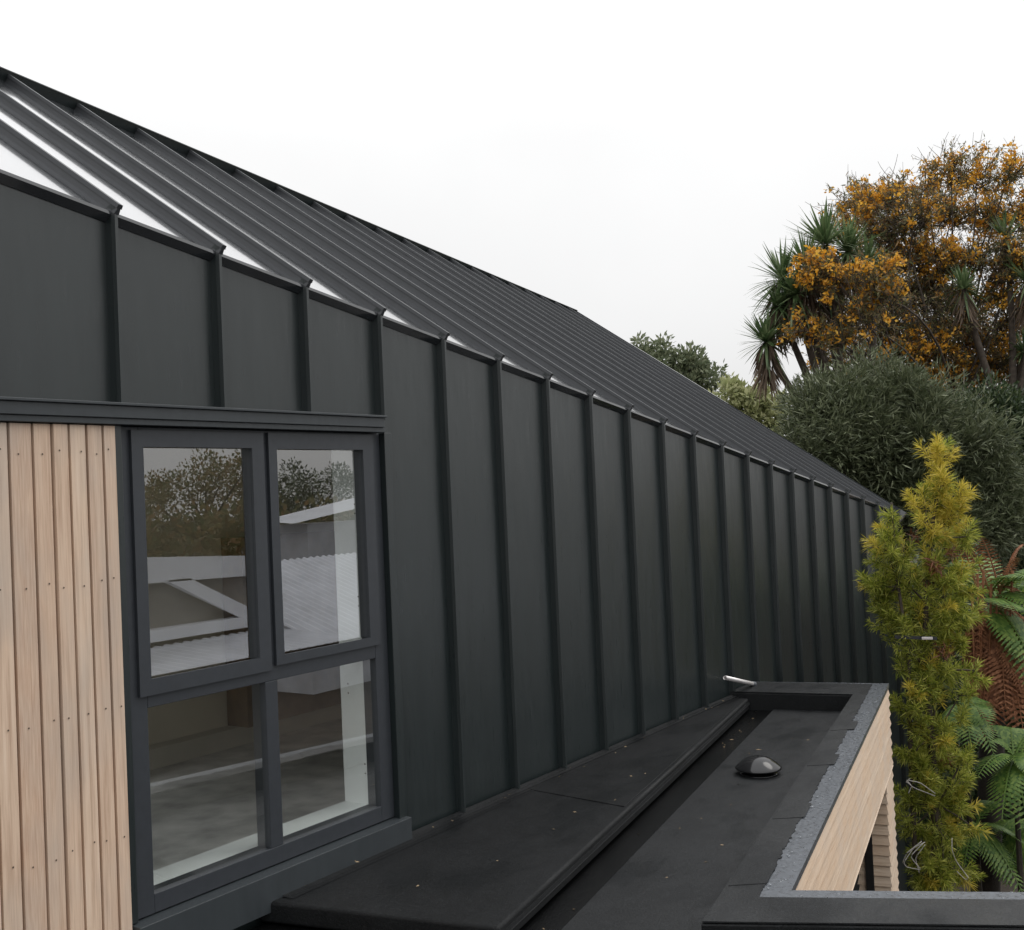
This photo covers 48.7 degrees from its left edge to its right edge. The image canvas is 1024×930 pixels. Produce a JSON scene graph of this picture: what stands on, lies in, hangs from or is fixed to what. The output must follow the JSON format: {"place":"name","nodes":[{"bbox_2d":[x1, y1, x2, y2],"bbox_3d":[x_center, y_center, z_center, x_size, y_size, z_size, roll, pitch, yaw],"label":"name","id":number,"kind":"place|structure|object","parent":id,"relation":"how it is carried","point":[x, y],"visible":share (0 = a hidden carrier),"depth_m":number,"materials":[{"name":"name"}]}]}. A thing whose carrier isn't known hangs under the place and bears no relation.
{"place":"outdoors","nodes":[
{"label":"outdoors","id":0,"kind":"place"},
{"bbox_2d":[0,66,913,929],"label":"house","id":1,"kind":"structure","parent":0,"point":[564,534],"depth_m":5.14,"materials":[{"name":"metal"}]},
{"bbox_2d":[110,425,411,929],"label":"window","id":2,"kind":"structure","parent":1,"relation":"in","point":[230,886],"depth_m":4.34,"materials":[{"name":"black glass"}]},
{"bbox_2d":[0,0,1023,434],"label":"sky","id":3,"kind":"structure","parent":0,"point":[626,165],"materials":[{"name":"white"}]},
{"bbox_2d":[304,700,808,928],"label":"leaf scraps","id":4,"kind":"object","parent":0,"point":[615,799],"visible":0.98,"depth_m":5.80,"materials":[{"name":"brown plant"}]},
{"bbox_2d":[250,682,1023,929],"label":"flat roofed annex","id":5,"kind":"object","parent":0,"point":[805,836],"visible":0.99,"depth_m":4.82,"materials":[{"name":"rubber"}]},
{"bbox_2d":[723,676,756,685],"bbox_3d":[1.568,1.485,7.766,0.036,0.186,0.670,-3,-2,28],"label":"overflow pipe","id":6,"kind":"object","parent":5,"relation":"on","point":[742,681],"visible":1,"depth_m":7.72,"materials":[{"name":"metal"}]},
{"bbox_2d":[735,755,781,777],"bbox_3d":[1.317,1.602,6.051,0.245,0.092,0.245,-3,-2,34],"label":"roof vent","id":7,"kind":"object","parent":5,"relation":"on","point":[757,766],"visible":1,"depth_m":5.98,"materials":[{"name":"black plastic"}]},
{"bbox_2d":[940,369,970,402],"bbox_3d":[7.664,1.322,19.456,0.702,5.975,0.271,-3,-1,0],"label":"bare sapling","id":8,"kind":"object","parent":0,"point":[963,383],"visible":0.16,"depth_m":19.43,"materials":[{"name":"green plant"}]},
{"bbox_2d":[900,528,1023,891],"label":"ground","id":9,"kind":"structure","parent":0,"point":[1004,888],"depth_m":11.44,"materials":[{"name":"green soil"}]},
{"bbox_2d":[630,331,730,395],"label":"tree","id":10,"kind":"object","parent":9,"relation":"on","point":[692,365],"visible":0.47,"depth_m":41.71,"materials":[{"name":"green plant"}]},
{"bbox_2d":[708,372,790,436],"bbox_3d":[7.665,0.845,35.973,3.189,7.773,2.077,-3,-1,10],"label":"tree","id":11,"kind":"object","parent":9,"relation":"on","point":[734,390],"visible":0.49,"depth_m":35.67,"materials":[{"name":"green plant"}]},
{"bbox_2d":[738,196,903,402],"bbox_3d":[5.820,-0.215,20.804,3.527,9.295,1.961,-2,-1,-10],"label":"cabbage tree","id":12,"kind":"object","parent":9,"relation":"on","point":[825,231],"visible":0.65,"depth_m":20.60,"materials":[{"name":"green plant"}]},
{"bbox_2d":[766,337,1023,652],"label":"olive shrub","id":13,"kind":"object","parent":9,"relation":"on","point":[864,429],"visible":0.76,"depth_m":15.14,"materials":[{"name":"green plant"}]},
{"bbox_2d":[776,132,1023,655],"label":"autumn tree","id":14,"kind":"object","parent":9,"relation":"on","point":[926,288],"visible":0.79,"depth_m":23.31,"materials":[{"name":"orange plant"}]},
{"bbox_2d":[853,428,994,891],"bbox_3d":[3.219,1.977,8.798,1.121,4.527,0.835,-3,-1,0],"label":"conifer","id":15,"kind":"object","parent":9,"relation":"on","point":[938,754],"visible":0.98,"depth_m":8.71,"materials":[{"name":"green plant"}]},
{"bbox_2d":[902,841,924,872],"bbox_3d":[2.987,2.914,8.394,0.182,0.238,0.031,-2,-1,-2],"label":"garden wire","id":16,"kind":"object","parent":15,"relation":"attached to","point":[921,844],"visible":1,"depth_m":8.39,"materials":[{"name":"grey metal"}]},
{"bbox_2d":[895,635,936,639],"bbox_3d":[3.064,1.309,8.568,0.320,0.049,0.034,-3,-1,2],"label":"tree tie","id":17,"kind":"object","parent":15,"relation":"attached to","point":[919,637],"visible":1,"depth_m":8.57,"materials":[{"name":"rubber"}]},
{"bbox_2d":[906,778,934,795],"bbox_3d":[3.050,2.408,8.452,0.220,0.147,0.030,-3,-1,2],"label":"garden wire","id":18,"kind":"object","parent":15,"relation":"attached to","point":[908,780],"visible":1,"depth_m":8.45,"materials":[{"name":"grey metal"}]},
{"bbox_2d":[951,838,967,879],"bbox_3d":[3.319,2.925,8.402,0.117,0.311,0.036,-2,-1,-4],"label":"garden wire","id":19,"kind":"object","parent":15,"relation":"hanging from","point":[957,863],"visible":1,"depth_m":8.40,"materials":[{"name":"grey metal"}]},
{"bbox_2d":[903,528,999,844],"bbox_3d":[4.904,3.014,13.153,1.703,4.625,2.032,-3,-2,34],"label":"dark shrub","id":20,"kind":"object","parent":9,"relation":"on","point":[941,711],"visible":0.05,"depth_m":13.18,"materials":[{"name":"green plant"}]},
{"bbox_2d":[942,697,997,855],"bbox_3d":[3.858,2.643,9.522,0.441,1.305,0.693,-3,-1,15],"label":"fern","id":21,"kind":"object","parent":9,"relation":"on","point":[978,722],"visible":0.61,"depth_m":9.41,"materials":[{"name":"green plant"}]},
{"bbox_2d":[916,568,1023,866],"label":"dark shrub","id":22,"kind":"object","parent":9,"relation":"on","point":[974,790],"visible":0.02,"depth_m":12.12,"materials":[{"name":"green plant"}]},
{"bbox_2d":[944,537,1023,891],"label":"tree fern","id":23,"kind":"object","parent":9,"relation":"on","point":[997,642],"visible":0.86,"depth_m":10.00,"materials":[{"name":"green plant"}]},
{"bbox_2d":[944,205,1023,399],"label":"cabbage tree","id":24,"kind":"object","parent":9,"relation":"on","point":[1016,370],"visible":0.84,"depth_m":22.88,"materials":[{"name":"green plant"}]},
{"bbox_2d":[945,367,1023,575],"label":"dark shrub","id":25,"kind":"object","parent":9,"relation":"on","point":[999,396],"visible":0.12,"depth_m":18.08,"materials":[{"name":"green plant"}]},
{"bbox_2d":[954,800,1023,891],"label":"fern","id":26,"kind":"object","parent":9,"relation":"on","point":[990,848],"visible":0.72,"depth_m":9.52,"materials":[{"name":"green plant"}]},
{"bbox_2d":[973,725,1023,891],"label":"fern","id":27,"kind":"object","parent":9,"relation":"on","point":[1012,774],"visible":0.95,"depth_m":9.32,"materials":[{"name":"green plant"}]},
{"bbox_2d":[989,819,1023,884],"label":"fern","id":28,"kind":"object","parent":9,"relation":"on","point":[1009,843],"visible":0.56,"depth_m":9.72,"materials":[{"name":"green plant"}]}
]}

